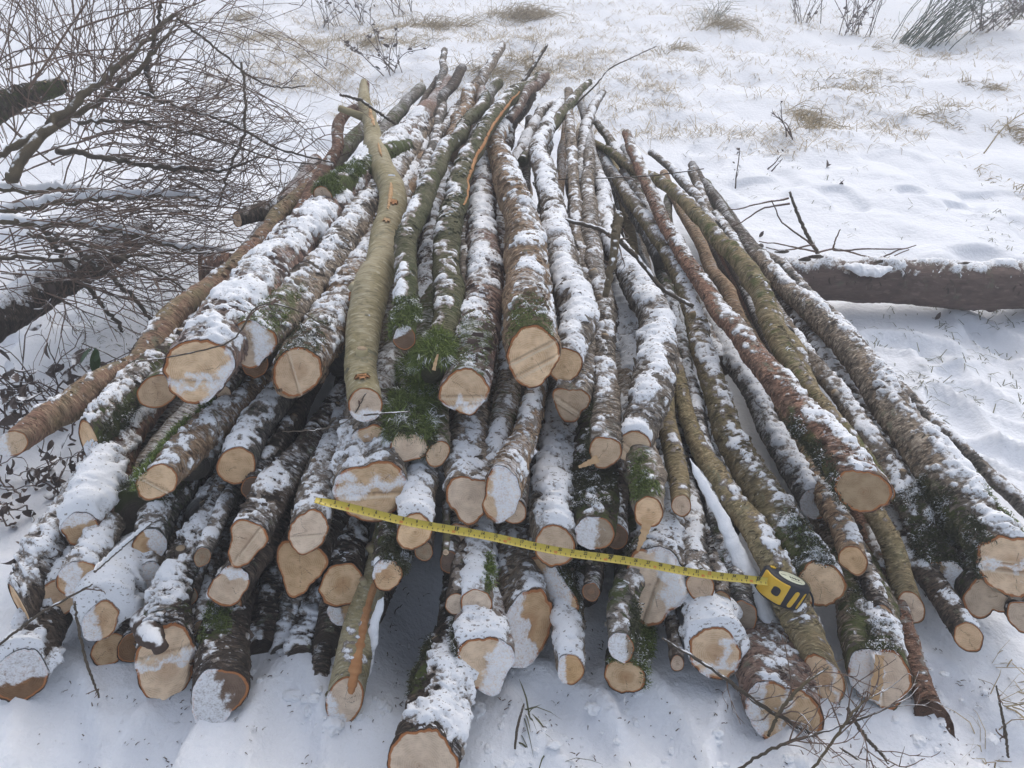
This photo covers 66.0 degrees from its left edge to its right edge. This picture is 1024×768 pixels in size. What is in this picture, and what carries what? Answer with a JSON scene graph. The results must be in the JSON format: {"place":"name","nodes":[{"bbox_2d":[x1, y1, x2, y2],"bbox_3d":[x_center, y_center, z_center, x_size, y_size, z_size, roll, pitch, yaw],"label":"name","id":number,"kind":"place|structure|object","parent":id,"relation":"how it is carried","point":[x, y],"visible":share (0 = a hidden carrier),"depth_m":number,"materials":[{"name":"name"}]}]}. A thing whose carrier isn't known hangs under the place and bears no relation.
{"place":"outdoors","nodes":[
{"label":"outdoors","id":0,"kind":"place"},
{"bbox_2d":[0,0,1023,767],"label":"ground","id":1,"kind":"structure","parent":0,"point":[866,200],"depth_m":3.54,"materials":[{"name":"white snow"}]},
{"bbox_2d":[0,598,72,701],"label":"log","id":2,"kind":"object","parent":1,"relation":"on","point":[31,655],"visible":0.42,"depth_m":1.59,"materials":[{"name":"brown wood"}]},
{"bbox_2d":[7,161,307,619],"bbox_3d":[-0.929,-0.230,2.514,0.105,0.221,2.312,2,34,3],"label":"log","id":3,"kind":"object","parent":2,"relation":"on","point":[43,543],"visible":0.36,"depth_m":1.63,"materials":[{"name":"brown wood"}]},
{"bbox_2d":[0,220,151,342],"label":"fallen trunk","id":4,"kind":"object","parent":1,"relation":"on","point":[17,318],"visible":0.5,"depth_m":2.47,"materials":[{"name":"brown wood"}]},
{"bbox_2d":[90,599,144,665],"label":"log","id":5,"kind":"object","parent":1,"relation":"on","point":[103,652],"visible":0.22,"depth_m":1.66,"materials":[{"name":"brown wood"}]},
{"bbox_2d":[70,532,158,640],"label":"log","id":6,"kind":"object","parent":5,"relation":"on","point":[118,579],"visible":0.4,"depth_m":1.61,"materials":[{"name":"brown wood"}]},
{"bbox_2d":[55,398,212,597],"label":"log","id":7,"kind":"object","parent":6,"relation":"on","point":[92,548],"visible":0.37,"depth_m":1.62,"materials":[{"name":"brown wood"}]},
{"bbox_2d":[56,154,321,545],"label":"log","id":8,"kind":"object","parent":7,"relation":"on","point":[102,472],"visible":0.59,"depth_m":1.67,"materials":[{"name":"brown wood"}]},
{"bbox_2d":[78,121,363,455],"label":"log","id":9,"kind":"object","parent":8,"relation":"on","point":[110,410],"visible":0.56,"depth_m":1.80,"materials":[{"name":"brown wood"}]},
{"bbox_2d":[0,163,319,455],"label":"log","id":10,"kind":"object","parent":9,"relation":"on","point":[39,422],"visible":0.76,"depth_m":1.91,"materials":[{"name":"brown wood"}]},
{"bbox_2d":[142,464,215,587],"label":"log","id":11,"kind":"object","parent":6,"relation":"on","point":[150,569],"visible":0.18,"depth_m":1.66,"materials":[{"name":"brown wood"}]},
{"bbox_2d":[131,477,203,555],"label":"log","id":12,"kind":"object","parent":11,"relation":"on","point":[160,517],"visible":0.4,"depth_m":1.67,"materials":[{"name":"grey plant"}]},
{"bbox_2d":[182,438,224,480],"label":"log","id":13,"kind":"object","parent":12,"relation":"on","point":[204,467],"visible":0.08,"depth_m":1.72,"materials":[{"name":"brown wood"}]},
{"bbox_2d":[126,366,272,500],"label":"log","id":14,"kind":"object","parent":13,"relation":"on","point":[180,453],"visible":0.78,"depth_m":1.61,"materials":[{"name":"brown wood"}]},
{"bbox_2d":[136,83,425,408],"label":"log","id":15,"kind":"object","parent":14,"relation":"on","point":[153,392],"visible":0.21,"depth_m":1.66,"materials":[{"name":"brown wood"}]},
{"bbox_2d":[241,63,466,377],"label":"log","id":16,"kind":"object","parent":14,"relation":"on","point":[449,88],"visible":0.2,"depth_m":3.12,"materials":[{"name":"brown wood"}]},
{"bbox_2d":[228,117,433,368],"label":"log","id":17,"kind":"object","parent":16,"relation":"on","point":[303,286],"visible":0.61,"depth_m":1.83,"materials":[{"name":"brown wood"}]},
{"bbox_2d":[309,138,413,197],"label":"log","id":18,"kind":"object","parent":17,"relation":"on","point":[335,181],"visible":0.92,"depth_m":2.18,"materials":[{"name":"brown wood"}]},
{"bbox_2d":[338,79,406,421],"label":"log","id":19,"kind":"object","parent":17,"relation":"on","point":[369,286],"visible":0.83,"depth_m":1.75,"materials":[{"name":"brown wood"}]},
{"bbox_2d":[129,469,227,699],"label":"log","id":20,"kind":"object","parent":1,"relation":"on","point":[162,624],"visible":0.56,"depth_m":1.58,"materials":[{"name":"brown plant"}]},
{"bbox_2d":[0,0,406,382],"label":"brushwood tangle","id":21,"kind":"object","parent":1,"relation":"on","point":[130,209],"visible":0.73,"depth_m":2.72,"materials":[{"name":"brown plant"}]},
{"bbox_2d":[5,0,205,183],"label":"branch","id":22,"kind":"object","parent":21,"relation":"on","point":[27,150],"visible":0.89,"depth_m":2.64,"materials":[{"name":"brown plant"}]},
{"bbox_2d":[0,130,248,244],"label":"branch","id":23,"kind":"object","parent":21,"relation":"on","point":[43,198],"visible":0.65,"depth_m":2.59,"materials":[{"name":"brown plant"}]},
{"bbox_2d":[55,69,307,197],"bbox_3d":[-1.054,-0.764,2.594,0.780,0.442,0.306,-18,38,-25],"label":"branch","id":24,"kind":"object","parent":21,"relation":"in","point":[73,150],"visible":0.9,"depth_m":2.61,"materials":[{"name":"brown plant"}]},
{"bbox_2d":[189,407,310,723],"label":"log","id":25,"kind":"object","parent":1,"relation":"on","point":[222,676],"visible":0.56,"depth_m":1.56,"materials":[{"name":"brown wood"}]},
{"bbox_2d":[210,234,422,606],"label":"log","id":26,"kind":"object","parent":25,"relation":"on","point":[245,597],"visible":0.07,"depth_m":1.65,"materials":[{"name":"brown wood"}]},
{"bbox_2d":[275,509,350,598],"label":"log","id":27,"kind":"object","parent":26,"relation":"on","point":[300,574],"visible":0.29,"depth_m":1.61,"materials":[{"name":"brown wood"}]},
{"bbox_2d":[288,232,422,554],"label":"log","id":28,"kind":"object","parent":27,"relation":"on","point":[309,526],"visible":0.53,"depth_m":1.58,"materials":[{"name":"brown wood"}]},
{"bbox_2d":[206,186,470,606],"bbox_3d":[-0.300,-0.269,2.469,0.120,0.227,2.323,7,35,11],"label":"log","id":29,"kind":"object","parent":25,"relation":"on","point":[229,585],"visible":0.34,"depth_m":1.59,"materials":[{"name":"brown plant"}]},
{"bbox_2d":[240,371,329,498],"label":"log","id":30,"kind":"object","parent":29,"relation":"on","point":[278,441],"visible":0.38,"depth_m":1.73,"materials":[{"name":"brown wood"}]},
{"bbox_2d":[215,381,298,484],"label":"log","id":31,"kind":"object","parent":30,"relation":"on","point":[263,413],"visible":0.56,"depth_m":1.65,"materials":[{"name":"brown wood"}]},
{"bbox_2d":[227,376,345,567],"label":"log","id":32,"kind":"object","parent":29,"relation":"on","point":[270,496],"visible":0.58,"depth_m":1.60,"materials":[{"name":"brown wood"}]},
{"bbox_2d":[329,345,344,376],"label":"log","id":33,"kind":"object","parent":32,"relation":"on","point":[336,367],"depth_m":1.89,"materials":[{"name":"grey wood"}]},
{"bbox_2d":[272,136,428,397],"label":"log","id":34,"kind":"object","parent":33,"relation":"on","point":[307,353],"visible":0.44,"depth_m":1.67,"materials":[{"name":"brown wood"}]},
{"bbox_2d":[162,75,451,404],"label":"log","id":35,"kind":"object","parent":34,"relation":"on","point":[279,253],"visible":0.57,"depth_m":1.69,"materials":[{"name":"brown wood"}]},
{"bbox_2d":[250,376,341,654],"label":"log","id":36,"kind":"object","parent":1,"relation":"on","point":[265,610],"visible":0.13,"depth_m":1.72,"materials":[{"name":"brown wood"}]},
{"bbox_2d":[184,419,281,521],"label":"log","id":37,"kind":"object","parent":36,"relation":"on","point":[192,508],"visible":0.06,"depth_m":1.74,"materials":[{"name":"brown wood"}]},
{"bbox_2d":[193,426,275,567],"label":"log","id":38,"kind":"object","parent":37,"relation":"on","point":[208,542],"visible":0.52,"depth_m":1.64,"materials":[{"name":"grey plant"}]},
{"bbox_2d":[268,84,496,654],"bbox_3d":[-0.283,-0.246,2.407,0.072,0.787,2.186,7,35,10],"label":"log","id":39,"kind":"object","parent":36,"relation":"on","point":[288,613],"visible":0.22,"depth_m":1.70,"materials":[{"name":"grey wood"}]},
{"bbox_2d":[318,517,369,607],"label":"log","id":40,"kind":"object","parent":39,"relation":"on","point":[342,574],"visible":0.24,"depth_m":1.63,"materials":[{"name":"brown wood"}]},
{"bbox_2d":[384,77,503,350],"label":"log","id":41,"kind":"object","parent":39,"relation":"on","point":[405,316],"visible":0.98,"depth_m":1.83,"materials":[{"name":"brown wood"}]},
{"bbox_2d":[283,577,321,656],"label":"log","id":42,"kind":"object","parent":1,"relation":"on","point":[299,638],"visible":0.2,"depth_m":1.68,"materials":[{"name":"brown wood"}]},
{"bbox_2d":[325,522,384,721],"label":"log","id":43,"kind":"object","parent":1,"relation":"on","point":[352,666],"visible":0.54,"depth_m":1.56,"materials":[{"name":"brown wood"}]},
{"bbox_2d":[372,462,413,591],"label":"log","id":44,"kind":"object","parent":43,"relation":"on","point":[391,561],"visible":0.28,"depth_m":1.55,"materials":[{"name":"brown wood"}]},
{"bbox_2d":[329,231,421,521],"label":"log","id":45,"kind":"object","parent":44,"relation":"on","point":[372,474],"visible":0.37,"depth_m":1.57,"materials":[{"name":"brown plant"}]},
{"bbox_2d":[351,98,494,441],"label":"log","id":46,"kind":"object","parent":45,"relation":"on","point":[368,431],"visible":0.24,"depth_m":1.68,"materials":[{"name":"grey plant"}]},
{"bbox_2d":[437,85,504,415],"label":"log","id":47,"kind":"object","parent":46,"relation":"on","point":[465,385],"visible":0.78,"depth_m":1.74,"materials":[{"name":"brown plant"}]},
{"bbox_2d":[486,117,561,388],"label":"log","id":48,"kind":"object","parent":47,"relation":"on","point":[531,342],"visible":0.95,"depth_m":1.72,"materials":[{"name":"brown wood"}]},
{"bbox_2d":[395,213,465,550],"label":"log","id":49,"kind":"object","parent":44,"relation":"on","point":[415,499],"visible":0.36,"depth_m":1.54,"materials":[{"name":"brown plant"}]},
{"bbox_2d":[376,99,475,461],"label":"log","id":50,"kind":"object","parent":49,"relation":"on","point":[408,434],"visible":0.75,"depth_m":1.61,"materials":[{"name":"brown wood"}]},
{"bbox_2d":[401,70,544,383],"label":"log","id":51,"kind":"object","parent":50,"relation":"on","point":[434,350],"visible":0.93,"depth_m":1.85,"materials":[{"name":"brown wood"}]},
{"bbox_2d":[379,581,400,624],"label":"log","id":52,"kind":"object","parent":1,"relation":"on","point":[388,596],"visible":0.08,"depth_m":1.74,"materials":[{"name":"wood"}]},
{"bbox_2d":[446,522,514,695],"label":"log","id":53,"kind":"object","parent":52,"relation":"on","point":[482,641],"visible":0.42,"depth_m":1.51,"materials":[{"name":"brown plant"}]},
{"bbox_2d":[460,346,499,610],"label":"log","id":54,"kind":"object","parent":53,"relation":"on","point":[478,574],"visible":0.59,"depth_m":1.56,"materials":[{"name":"wood"}]},
{"bbox_2d":[445,202,539,614],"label":"log","id":55,"kind":"object","parent":53,"relation":"on","point":[452,600],"visible":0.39,"depth_m":1.55,"materials":[{"name":"brown wood"}]},
{"bbox_2d":[440,535,460,573],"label":"log","id":56,"kind":"object","parent":55,"relation":"on","point":[446,561],"visible":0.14,"depth_m":1.61,"materials":[{"name":"brown wood"}]},
{"bbox_2d":[450,509,473,540],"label":"log","id":57,"kind":"object","parent":56,"relation":"on","point":[455,521],"visible":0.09,"depth_m":1.63,"materials":[{"name":"brown wood"}]},
{"bbox_2d":[442,150,511,526],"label":"log","id":58,"kind":"object","parent":57,"relation":"on","point":[465,469],"visible":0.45,"depth_m":1.60,"materials":[{"name":"brown wood"}]},
{"bbox_2d":[485,273,522,467],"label":"log","id":59,"kind":"object","parent":58,"relation":"on","point":[503,415],"visible":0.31,"depth_m":1.73,"materials":[{"name":"brown plant"}]},
{"bbox_2d":[494,521,552,668],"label":"log","id":60,"kind":"object","parent":52,"relation":"on","point":[528,605],"visible":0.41,"depth_m":1.62,"materials":[{"name":"brown plant"}]},
{"bbox_2d":[524,186,583,614],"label":"log","id":61,"kind":"object","parent":60,"relation":"on","point":[558,587],"visible":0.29,"depth_m":1.64,"materials":[{"name":"brown wood"}]},
{"bbox_2d":[528,199,576,567],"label":"log","id":62,"kind":"object","parent":61,"relation":"on","point":[551,519],"visible":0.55,"depth_m":1.62,"materials":[{"name":"brown plant"}]},
{"bbox_2d":[482,120,566,523],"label":"log","id":63,"kind":"object","parent":62,"relation":"on","point":[516,453],"visible":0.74,"depth_m":1.56,"materials":[{"name":"brown wood"}]},
{"bbox_2d":[199,0,627,99],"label":"straw grass","id":64,"kind":"structure","parent":1,"relation":"on","point":[358,61],"depth_m":6.54,"materials":[{"name":"beige plant"}]},
{"bbox_2d":[387,572,478,767],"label":"log","id":65,"kind":"object","parent":1,"relation":"on","point":[434,724],"visible":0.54,"depth_m":1.45,"materials":[{"name":"brown plant"}]},
{"bbox_2d":[550,571,586,684],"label":"log","id":66,"kind":"object","parent":1,"relation":"on","point":[567,621],"visible":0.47,"depth_m":1.57,"materials":[{"name":"brown plant"}]},
{"bbox_2d":[576,542,608,606],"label":"log","id":67,"kind":"object","parent":66,"relation":"on","point":[582,562],"visible":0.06,"depth_m":1.71,"materials":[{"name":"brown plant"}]},
{"bbox_2d":[582,549,604,601],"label":"log","id":68,"kind":"object","parent":67,"relation":"on","point":[591,585],"visible":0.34,"depth_m":1.59,"materials":[{"name":"wood"}]},
{"bbox_2d":[567,399,620,549],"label":"log","id":69,"kind":"object","parent":68,"relation":"on","point":[596,494],"visible":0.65,"depth_m":1.60,"materials":[{"name":"brown wood"}]},
{"bbox_2d":[578,146,623,468],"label":"log","id":70,"kind":"object","parent":69,"relation":"on","point":[603,445],"visible":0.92,"depth_m":1.75,"materials":[{"name":"brown plant"}]},
{"bbox_2d":[552,86,596,422],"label":"log","id":71,"kind":"object","parent":70,"relation":"on","point":[572,399],"visible":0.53,"depth_m":1.77,"materials":[{"name":"grey plant"}]},
{"bbox_2d":[528,95,600,380],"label":"log","id":72,"kind":"object","parent":71,"relation":"on","point":[577,310],"visible":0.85,"depth_m":1.88,"materials":[{"name":"brown plant"}]},
{"bbox_2d":[575,128,667,550],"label":"log","id":73,"kind":"object","parent":69,"relation":"on","point":[647,473],"visible":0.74,"depth_m":1.57,"materials":[{"name":"brown wood"}]},
{"bbox_2d":[577,94,679,460],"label":"log","id":74,"kind":"object","parent":73,"relation":"on","point":[652,386],"visible":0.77,"depth_m":1.77,"materials":[{"name":"brown wood"}]},
{"bbox_2d":[250,648,999,767],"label":"snow lumps","id":75,"kind":"object","parent":1,"relation":"on","point":[478,710],"visible":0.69,"depth_m":1.57,"materials":[{"name":"white snow"}]},
{"bbox_2d":[604,483,659,693],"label":"log","id":76,"kind":"object","parent":1,"relation":"on","point":[632,674],"visible":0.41,"depth_m":1.59,"materials":[{"name":"brown wood"}]},
{"bbox_2d":[604,194,672,662],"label":"log","id":77,"kind":"object","parent":76,"relation":"on","point":[623,615],"visible":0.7,"depth_m":1.56,"materials":[{"name":"grey plant"}]},
{"bbox_2d":[660,169,867,575],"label":"log","id":78,"kind":"object","parent":77,"relation":"on","point":[842,526],"visible":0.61,"depth_m":1.74,"materials":[{"name":"brown wood"}]},
{"bbox_2d":[620,144,822,518],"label":"log","id":79,"kind":"object","parent":78,"relation":"on","point":[792,464],"visible":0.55,"depth_m":1.89,"materials":[{"name":"grey plant"}]},
{"bbox_2d":[621,233,688,626],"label":"log","id":80,"kind":"object","parent":76,"relation":"on","point":[663,595],"visible":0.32,"depth_m":1.61,"materials":[{"name":"grey plant"}]},
{"bbox_2d":[606,144,691,516],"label":"log","id":81,"kind":"object","parent":80,"relation":"on","point":[675,462],"visible":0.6,"depth_m":1.70,"materials":[{"name":"brown wood"}]},
{"bbox_2d":[674,347,845,704],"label":"log","id":82,"kind":"object","parent":1,"relation":"on","point":[802,626],"visible":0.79,"depth_m":1.63,"materials":[{"name":"brown wood"}]},
{"bbox_2d":[314,498,813,610],"bbox_3d":[0.125,0.333,1.528,0.975,0.290,0.071,0,34,0],"label":"tape measure","id":83,"kind":"object","parent":82,"relation":"on","point":[780,587],"visible":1,"depth_m":1.53,"materials":[{"name":"yellow metal"}]},
{"bbox_2d":[611,173,847,606],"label":"log","id":84,"kind":"object","parent":82,"relation":"on","point":[807,548],"visible":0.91,"depth_m":1.77,"materials":[{"name":"brown wood"}]},
{"bbox_2d":[622,129,893,512],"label":"log","id":85,"kind":"object","parent":84,"relation":"on","point":[855,477],"visible":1,"depth_m":1.70,"materials":[{"name":"brown wood"}]},
{"bbox_2d":[733,615,824,739],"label":"log","id":86,"kind":"object","parent":1,"relation":"on","point":[764,658],"visible":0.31,"depth_m":1.54,"materials":[{"name":"brown plant"}]},
{"bbox_2d":[613,203,749,679],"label":"log","id":87,"kind":"object","parent":86,"relation":"on","point":[711,630],"visible":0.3,"depth_m":1.57,"materials":[{"name":"grey plant"}]},
{"bbox_2d":[622,226,714,598],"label":"log","id":88,"kind":"object","parent":87,"relation":"on","point":[696,547],"visible":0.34,"depth_m":1.63,"materials":[{"name":"grey wood"}]},
{"bbox_2d":[624,153,757,628],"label":"log","id":89,"kind":"object","parent":86,"relation":"on","point":[741,595],"visible":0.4,"depth_m":1.81,"materials":[{"name":"brown wood"}]},
{"bbox_2d":[596,148,663,267],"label":"log","id":90,"kind":"object","parent":89,"relation":"on","point":[610,169],"visible":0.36,"depth_m":2.60,"materials":[{"name":"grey wood"}]},
{"bbox_2d":[594,139,895,500],"bbox_3d":[0.529,-0.390,2.353,0.102,0.280,1.946,-8,35,-11],"label":"log","id":91,"kind":"object","parent":90,"relation":"on","point":[754,280],"visible":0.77,"depth_m":1.99,"materials":[{"name":"brown wood"}]},
{"bbox_2d":[715,261,912,710],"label":"log","id":92,"kind":"object","parent":1,"relation":"on","point":[862,622],"visible":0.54,"depth_m":1.59,"materials":[{"name":"grey wood"}]},
{"bbox_2d":[687,170,892,613],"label":"log","id":93,"kind":"object","parent":92,"relation":"on","point":[870,581],"visible":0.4,"depth_m":1.67,"materials":[{"name":"brown wood"}]},
{"bbox_2d":[739,279,924,623],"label":"log","id":94,"kind":"object","parent":92,"relation":"on","point":[900,578],"visible":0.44,"depth_m":1.69,"materials":[{"name":"brown wood"}]},
{"bbox_2d":[631,1,1023,160],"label":"straw grass","id":95,"kind":"structure","parent":1,"relation":"on","point":[862,77],"depth_m":5.33,"materials":[{"name":"beige plant"}]},
{"bbox_2d":[716,251,955,737],"bbox_3d":[0.786,-0.031,2.444,0.084,0.345,2.284,-2,34,-3],"label":"log","id":96,"kind":"object","parent":1,"relation":"on","point":[926,690],"visible":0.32,"depth_m":1.61,"materials":[{"name":"brown wood"}]},
{"bbox_2d":[698,226,983,651],"bbox_3d":[0.836,-0.133,2.554,0.087,0.107,2.318,-3,34,-4],"label":"log","id":97,"kind":"object","parent":1,"relation":"on","point":[960,622],"visible":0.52,"depth_m":1.67,"materials":[{"name":"brown wood"}]},
{"bbox_2d":[706,178,1007,618],"bbox_3d":[0.925,-0.207,2.606,0.106,0.170,2.326,-2,34,-4],"label":"log","id":98,"kind":"object","parent":1,"relation":"on","point":[980,599],"visible":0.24,"depth_m":1.69,"materials":[{"name":"brown wood"}]},
{"bbox_2d":[688,161,919,486],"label":"log","id":99,"kind":"object","parent":98,"relation":"on","point":[823,350],"visible":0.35,"depth_m":2.34,"materials":[{"name":"brown wood"}]},
{"bbox_2d":[688,165,965,588],"bbox_3d":[0.780,-0.176,2.389,0.153,0.375,1.858,-5,34,-7],"label":"log","id":100,"kind":"object","parent":98,"relation":"on","point":[931,542],"visible":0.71,"depth_m":1.79,"materials":[{"name":"grey wood"}]},
{"bbox_2d":[716,190,1023,633],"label":"log","id":101,"kind":"object","parent":1,"relation":"on","point":[1014,611],"visible":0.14,"depth_m":1.67,"materials":[{"name":"brown wood"}]},
{"bbox_2d":[752,249,1023,600],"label":"log","id":102,"kind":"object","parent":101,"relation":"on","point":[985,531],"visible":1,"depth_m":1.76,"materials":[{"name":"brown wood"}]},
{"bbox_2d":[750,238,1023,517],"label":"log","id":103,"kind":"object","parent":1,"relation":"on","point":[1011,494],"visible":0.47,"depth_m":2.08,"materials":[{"name":"grey wood"}]},
{"bbox_2d":[774,250,1023,311],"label":"fallen trunk","id":104,"kind":"object","parent":1,"relation":"on","point":[994,284],"visible":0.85,"depth_m":2.83,"materials":[{"name":"brown wood"}]},
{"bbox_2d":[891,0,1011,49],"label":"broom bush","id":105,"kind":"object","parent":1,"relation":"on","point":[948,16],"visible":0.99,"depth_m":7.22,"materials":[{"name":"brown plant"}]},
{"bbox_2d":[189,0,1023,146],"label":"grass","id":106,"kind":"structure","parent":0,"point":[660,103],"depth_m":6.12,"materials":[{"name":"plant"}]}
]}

